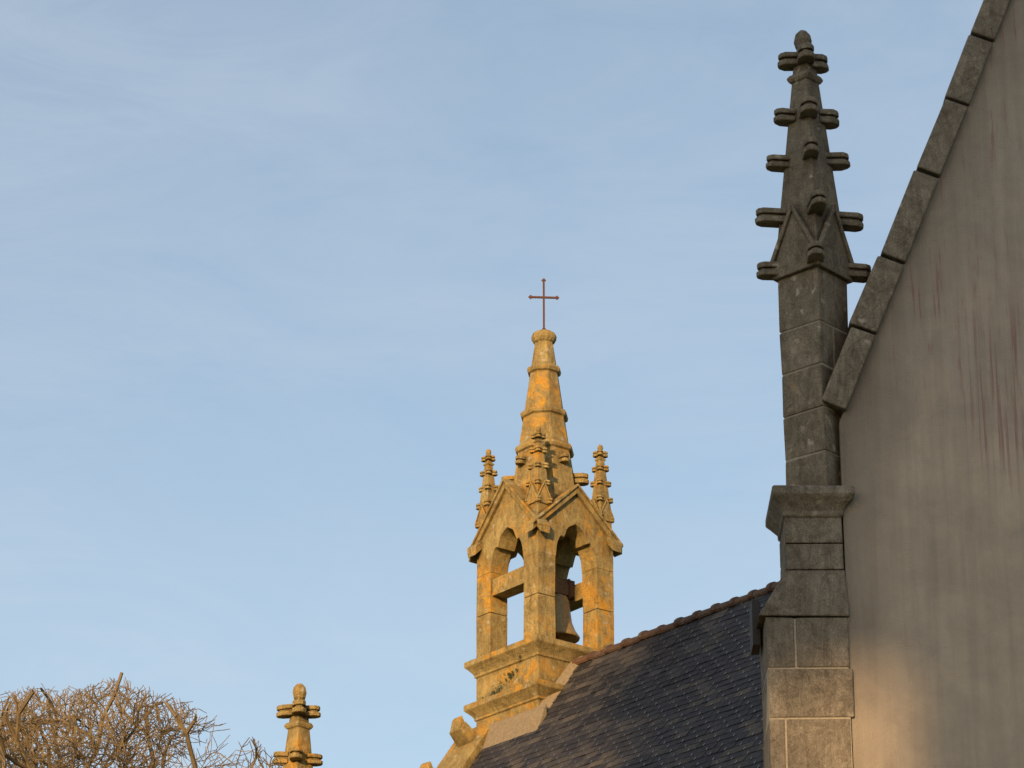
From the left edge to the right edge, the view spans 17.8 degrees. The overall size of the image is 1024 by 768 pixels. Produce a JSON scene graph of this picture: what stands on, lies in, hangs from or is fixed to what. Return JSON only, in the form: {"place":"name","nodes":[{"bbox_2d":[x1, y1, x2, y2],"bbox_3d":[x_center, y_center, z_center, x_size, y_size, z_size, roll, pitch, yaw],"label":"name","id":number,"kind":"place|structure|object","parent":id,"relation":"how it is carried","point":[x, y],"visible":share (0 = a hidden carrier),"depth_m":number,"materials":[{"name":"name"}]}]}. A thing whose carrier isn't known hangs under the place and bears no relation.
{"place":"outdoors","nodes":[
{"label":"outdoors","id":0,"kind":"place"},
{"bbox_2d":[0,0,982,767],"label":"sky","id":1,"kind":"structure","parent":0,"point":[270,269],"materials":[{"name":"blue"}]},
{"label":"ground","id":2,"kind":"structure","parent":0,"visible":0},
{"bbox_2d":[0,672,285,767],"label":"bare oak","id":3,"kind":"object","parent":2,"relation":"on","point":[25,749],"visible":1,"depth_m":29.18,"materials":[{"name":"brown plant"}]},
{"bbox_2d":[273,684,322,767],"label":"pinnacle","id":4,"kind":"object","parent":2,"relation":"on","point":[298,713],"visible":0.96,"depth_m":32.71,"materials":[{"name":"stone"}]},
{"bbox_2d":[420,278,778,767],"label":"chapel","id":5,"kind":"structure","parent":2,"relation":"on","point":[683,692],"depth_m":35.78,"materials":[{"name":"stone"}]},
{"bbox_2d":[756,485,853,767],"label":"buttress","id":6,"kind":"structure","parent":2,"relation":"on","point":[803,526],"depth_m":23.96,"materials":[{"name":"stone"}]},
{"bbox_2d":[749,599,760,654],"bbox_3d":[1.816,1.814,24.393,0.060,0.360,0.250,0,-23,0],"label":"zinc cheek","id":7,"kind":"object","parent":6,"relation":"attached to","point":[755,633],"visible":1,"depth_m":24.30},
{"bbox_2d":[762,619,852,767],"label":"pier mortar","id":8,"kind":"object","parent":6,"relation":"attached to","point":[795,666],"visible":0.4,"depth_m":23.70,"materials":[{"name":"grey concrete"}]},
{"bbox_2d":[755,31,870,484],"bbox_3d":[2.333,-0.973,25.384,0.680,4.016,0.701,-19,-29,38],"label":"pinnacle","id":9,"kind":"object","parent":6,"relation":"on","point":[812,269],"visible":0.98,"depth_m":25.18,"materials":[{"name":"stone"}]},
{"bbox_2d":[838,0,1023,767],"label":"gable wall","id":10,"kind":"structure","parent":2,"relation":"on","point":[931,437],"depth_m":24.46,"materials":[{"name":"grey paint"}]},
{"bbox_2d":[822,0,1010,415],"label":"coping stones","id":11,"kind":"object","parent":10,"relation":"on","point":[867,316],"visible":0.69,"depth_m":25.25,"materials":[{"name":"grey stone"}]}
]}

